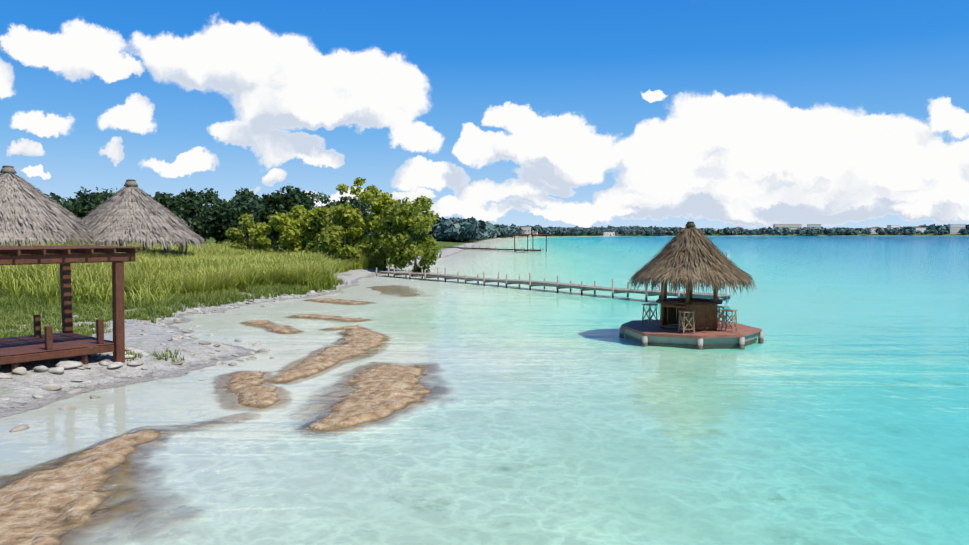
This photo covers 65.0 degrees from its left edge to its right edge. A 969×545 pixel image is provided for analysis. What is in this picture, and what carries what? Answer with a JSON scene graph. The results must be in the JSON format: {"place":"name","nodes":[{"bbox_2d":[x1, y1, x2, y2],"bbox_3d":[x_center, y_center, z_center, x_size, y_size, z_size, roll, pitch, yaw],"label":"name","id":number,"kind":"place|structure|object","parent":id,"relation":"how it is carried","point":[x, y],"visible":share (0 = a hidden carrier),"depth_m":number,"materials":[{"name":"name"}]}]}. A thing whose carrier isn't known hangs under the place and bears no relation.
{"place":"outdoors","nodes":[
{"label":"outdoors","id":0,"kind":"place"},
{"bbox_2d":[0,236,968,544],"bbox_3d":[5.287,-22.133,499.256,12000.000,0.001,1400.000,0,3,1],"label":"lagoon water","id":1,"kind":"structure","parent":0,"point":[830,406],"depth_m":17.06,"materials":[{"name":"teal liquid"}]},
{"bbox_2d":[726,251,730,303],"bbox_3d":[14.280,1.033,44.689,0.240,4.610,0.240,0,3,1],"label":"pier head post","id":2,"kind":"object","parent":1,"relation":"in","point":[727,289],"visible":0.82,"depth_m":44.62,"materials":[{"name":"white paint"}]},
{"bbox_2d":[0,234,968,544],"bbox_3d":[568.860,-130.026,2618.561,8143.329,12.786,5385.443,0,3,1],"label":"sandy shore","id":3,"kind":"structure","parent":0,"point":[48,506],"depth_m":20.24,"materials":[{"name":"beige sand"}]},
{"bbox_2d":[0,165,106,245],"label":"thatched roof","id":4,"kind":"structure","parent":3,"relation":"on","point":[29,212],"depth_m":61.49,"materials":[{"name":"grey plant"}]},
{"bbox_2d":[43,192,79,215],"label":"tree","id":5,"kind":"object","parent":3,"relation":"on","point":[55,197],"depth_m":117.77,"materials":[{"name":"green plant"}]},
{"bbox_2d":[59,197,76,207],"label":"tree","id":6,"kind":"object","parent":3,"relation":"on","point":[68,200],"depth_m":198.08,"materials":[{"name":"green plant"}]},
{"bbox_2d":[0,245,142,372],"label":"pergola deck","id":7,"kind":"structure","parent":3,"relation":"on","point":[47,344],"depth_m":22.29,"materials":[{"name":"red wood"}]},
{"bbox_2d":[0,346,148,378],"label":"rocks","id":8,"kind":"object","parent":3,"relation":"on","point":[60,367],"visible":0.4,"depth_m":21.57,"materials":[{"name":"stone"}]},
{"bbox_2d":[63,196,97,219],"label":"tree","id":9,"kind":"object","parent":3,"relation":"on","point":[85,208],"visible":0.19,"depth_m":118.63,"materials":[{"name":"green plant"}]},
{"bbox_2d":[69,186,115,205],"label":"tree","id":10,"kind":"object","parent":3,"relation":"on","point":[80,194],"visible":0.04,"depth_m":159.02,"materials":[{"name":"green plant"}]},
{"bbox_2d":[78,191,114,205],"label":"tree","id":11,"kind":"object","parent":3,"relation":"on","point":[101,199],"visible":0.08,"depth_m":141.54,"materials":[{"name":"green plant"}]},
{"bbox_2d":[83,192,111,199],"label":"tree","id":12,"kind":"object","parent":3,"relation":"on","point":[90,194],"visible":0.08,"depth_m":148.18,"materials":[{"name":"green plant"}]},
{"bbox_2d":[93,187,116,195],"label":"tree","id":13,"kind":"object","parent":3,"relation":"on","point":[106,191],"depth_m":195.36,"materials":[{"name":"green plant"}]},
{"bbox_2d":[55,179,206,256],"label":"thatched roof","id":14,"kind":"structure","parent":3,"relation":"on","point":[132,211],"depth_m":66.91,"materials":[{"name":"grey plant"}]},
{"bbox_2d":[152,191,190,223],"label":"tree","id":15,"kind":"object","parent":3,"relation":"on","point":[166,200],"visible":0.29,"depth_m":122.99,"materials":[{"name":"green plant"}]},
{"bbox_2d":[0,275,346,361],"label":"grass tufts","id":16,"kind":"object","parent":3,"relation":"on","point":[9,319],"visible":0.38,"depth_m":36.72,"materials":[{"name":"green plant"}]},
{"bbox_2d":[166,207,183,242],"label":"tree","id":17,"kind":"object","parent":3,"relation":"on","point":[176,212],"visible":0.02,"depth_m":109.43,"materials":[{"name":"green plant"}]},
{"bbox_2d":[0,288,353,431],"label":"shore stones","id":18,"kind":"object","parent":3,"relation":"on","point":[51,386],"visible":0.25,"depth_m":25.97,"materials":[{"name":"stone"}]},
{"bbox_2d":[0,240,391,306],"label":"tall bank grass","id":19,"kind":"structure","parent":3,"relation":"on","point":[213,267],"depth_m":48.21,"materials":[{"name":"green plant"}]},
{"bbox_2d":[172,188,222,236],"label":"tree","id":20,"kind":"object","parent":3,"relation":"on","point":[194,204],"visible":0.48,"depth_m":140.03,"materials":[{"name":"green plant"}]},
{"bbox_2d":[184,192,225,243],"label":"tree","id":21,"kind":"object","parent":3,"relation":"on","point":[216,203],"visible":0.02,"depth_m":154.57,"materials":[{"name":"green plant"}]},
{"bbox_2d":[186,206,230,244],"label":"tree","id":22,"kind":"object","parent":3,"relation":"on","point":[208,228],"visible":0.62,"depth_m":119.43,"materials":[{"name":"green plant"}]},
{"bbox_2d":[224,201,250,245],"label":"tree","id":23,"kind":"object","parent":3,"relation":"on","point":[233,214],"visible":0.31,"depth_m":114.58,"materials":[{"name":"green plant"}]},
{"bbox_2d":[217,193,275,233],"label":"tree","id":24,"kind":"object","parent":3,"relation":"on","point":[241,199],"visible":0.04,"depth_m":121.14,"materials":[{"name":"green plant"}]},
{"bbox_2d":[228,188,264,206],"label":"tree","id":25,"kind":"object","parent":3,"relation":"on","point":[244,192],"visible":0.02,"depth_m":148.23,"materials":[{"name":"green plant"}]},
{"bbox_2d":[225,213,271,252],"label":"bank tree","id":26,"kind":"object","parent":3,"relation":"on","point":[243,239],"visible":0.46,"depth_m":92.51,"materials":[{"name":"green plant"}]},
{"bbox_2d":[247,192,297,246],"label":"tree","id":27,"kind":"object","parent":3,"relation":"on","point":[260,213],"visible":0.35,"depth_m":108.38,"materials":[{"name":"green plant"}]},
{"bbox_2d":[248,212,300,252],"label":"bank tree","id":28,"kind":"object","parent":3,"relation":"on","point":[277,222],"visible":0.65,"depth_m":86.44,"materials":[{"name":"green plant"}]},
{"bbox_2d":[268,185,314,240],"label":"tree","id":29,"kind":"object","parent":3,"relation":"on","point":[295,196],"visible":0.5,"depth_m":107.68,"materials":[{"name":"green plant"}]},
{"bbox_2d":[281,204,321,253],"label":"tree","id":30,"kind":"object","parent":3,"relation":"on","point":[298,227],"visible":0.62,"depth_m":86.01,"materials":[{"name":"green plant"}]},
{"bbox_2d":[309,191,330,207],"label":"tree","id":31,"kind":"object","parent":3,"relation":"on","point":[322,198],"visible":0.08,"depth_m":195.97,"materials":[{"name":"green plant"}]},
{"bbox_2d":[304,205,362,254],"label":"tree","id":32,"kind":"object","parent":3,"relation":"on","point":[326,216],"visible":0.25,"depth_m":84.75,"materials":[{"name":"green plant"}]},
{"bbox_2d":[314,223,375,263],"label":"bank tree","id":33,"kind":"object","parent":3,"relation":"on","point":[332,236],"visible":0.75,"depth_m":77.88,"materials":[{"name":"green plant"}]},
{"bbox_2d":[322,196,372,236],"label":"tree","id":34,"kind":"object","parent":3,"relation":"on","point":[354,201],"visible":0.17,"depth_m":158.93,"materials":[{"name":"green plant"}]},
{"bbox_2d":[334,177,386,255],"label":"tree","id":35,"kind":"object","parent":3,"relation":"on","point":[358,224],"visible":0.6,"depth_m":81.40,"materials":[{"name":"green plant"}]},
{"bbox_2d":[347,195,377,236],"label":"tree","id":36,"kind":"object","parent":3,"relation":"on","point":[366,204],"visible":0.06,"depth_m":186.99,"materials":[{"name":"green plant"}]},
{"bbox_2d":[359,192,413,270],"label":"tree","id":37,"kind":"object","parent":3,"relation":"on","point":[386,200],"visible":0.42,"depth_m":80.21,"materials":[{"name":"green plant"}]},
{"bbox_2d":[376,195,441,272],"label":"tree","id":38,"kind":"object","parent":3,"relation":"on","point":[405,249],"visible":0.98,"depth_m":77.89,"materials":[{"name":"green plant"}]},
{"bbox_2d":[443,234,547,252],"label":"pier","id":39,"kind":"structure","parent":3,"relation":"on","point":[514,249],"depth_m":163.07,"materials":[{"name":"red wood"}]},
{"bbox_2d":[515,227,530,236],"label":"lake house","id":40,"kind":"structure","parent":3,"relation":"on","point":[527,230],"depth_m":633.69,"materials":[{"name":"white"}]},
{"bbox_2d":[376,265,731,300],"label":"pier","id":41,"kind":"structure","parent":3,"relation":"on","point":[558,285],"depth_m":54.68,"materials":[{"name":"grey wood"}]},
{"bbox_2d":[214,216,968,241],"bbox_3d":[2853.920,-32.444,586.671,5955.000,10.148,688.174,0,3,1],"label":"shore trees","id":42,"kind":"object","parent":3,"relation":"on","point":[457,229],"visible":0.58,"depth_m":769.34,"materials":[{"name":"green plant"}]},
{"bbox_2d":[602,232,614,235],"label":"lake house","id":43,"kind":"structure","parent":3,"relation":"on","point":[608,234],"depth_m":793.41,"materials":[{"name":"white"}]},
{"bbox_2d":[512,224,968,233],"bbox_3d":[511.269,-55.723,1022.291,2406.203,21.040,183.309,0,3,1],"label":"shore trees","id":44,"kind":"object","parent":3,"relation":"on","point":[934,227],"depth_m":1026.14,"materials":[{"name":"green plant"}]},
{"bbox_2d":[773,224,801,233],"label":"lake house","id":45,"kind":"structure","parent":3,"relation":"on","point":[793,226],"depth_m":1012.43,"materials":[{"name":"white"}]},
{"bbox_2d":[807,224,820,228],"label":"lake house","id":46,"kind":"structure","parent":3,"relation":"on","point":[816,226],"depth_m":1011.93,"materials":[{"name":"white"}]},
{"bbox_2d":[868,227,883,233],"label":"lake house","id":47,"kind":"structure","parent":3,"relation":"on","point":[872,230],"depth_m":1007.96,"materials":[{"name":"white"}]},
{"bbox_2d":[887,225,899,233],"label":"lake house","id":48,"kind":"structure","parent":3,"relation":"on","point":[891,226],"depth_m":1005.48,"materials":[{"name":"white"}]},
{"bbox_2d":[914,227,925,233],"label":"lake house","id":49,"kind":"structure","parent":3,"relation":"on","point":[922,229],"depth_m":1002.33,"materials":[{"name":"white"}]},
{"bbox_2d":[948,224,965,233],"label":"lake house","id":50,"kind":"structure","parent":3,"relation":"on","point":[954,228],"depth_m":996.86,"materials":[{"name":"white"}]},
{"bbox_2d":[0,0,968,229],"label":"sky","id":51,"kind":"structure","parent":0,"point":[746,114],"materials":[{"name":"blue"}]},
{"bbox_2d":[619,320,763,344],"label":"round platform","id":52,"kind":"structure","parent":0,"point":[646,332],"depth_m":29.22,"materials":[{"name":"brown wood"}]},
{"bbox_2d":[642,303,657,324],"bbox_3d":[6.935,1.742,31.919,0.492,0.842,0.492,-2,4,-34],"label":"bar stool","id":53,"kind":"object","parent":52,"relation":"on","point":[649,310],"visible":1,"depth_m":31.83,"materials":[{"name":"beige wood"}]},
{"bbox_2d":[678,310,694,333],"bbox_3d":[7.714,1.894,29.045,0.484,0.843,0.484,-1,3,-11],"label":"bar stool","id":54,"kind":"object","parent":52,"relation":"on","point":[683,319],"visible":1,"depth_m":28.88,"materials":[{"name":"beige wood"}]},
{"bbox_2d":[656,247,729,330],"bbox_3d":[8.283,0.165,30.700,3.836,4.119,3.842,0,3,1],"label":"bar hut","id":55,"kind":"object","parent":52,"relation":"on","point":[705,313],"visible":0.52,"depth_m":29.86,"materials":[{"name":"brown wood"}]},
{"bbox_2d":[628,221,756,297],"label":"thatched roof","id":56,"kind":"structure","parent":55,"relation":"on","point":[690,243],"depth_m":29.38,"materials":[{"name":"brown wicker"}]},
{"bbox_2d":[718,306,724,323],"bbox_3d":[9.743,1.790,31.771,0.424,0.762,0.424,-1,3,-17],"label":"bar stool","id":57,"kind":"object","parent":52,"relation":"on","point":[720,314],"visible":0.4,"depth_m":31.65,"materials":[{"name":"beige wood"}]},
{"bbox_2d":[721,309,736,332],"bbox_3d":[9.489,1.870,29.495,0.493,0.842,0.493,2,4,39],"label":"bar stool","id":58,"kind":"object","parent":52,"relation":"on","point":[732,319],"visible":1,"depth_m":29.45,"materials":[{"name":"beige wood"}]}
]}

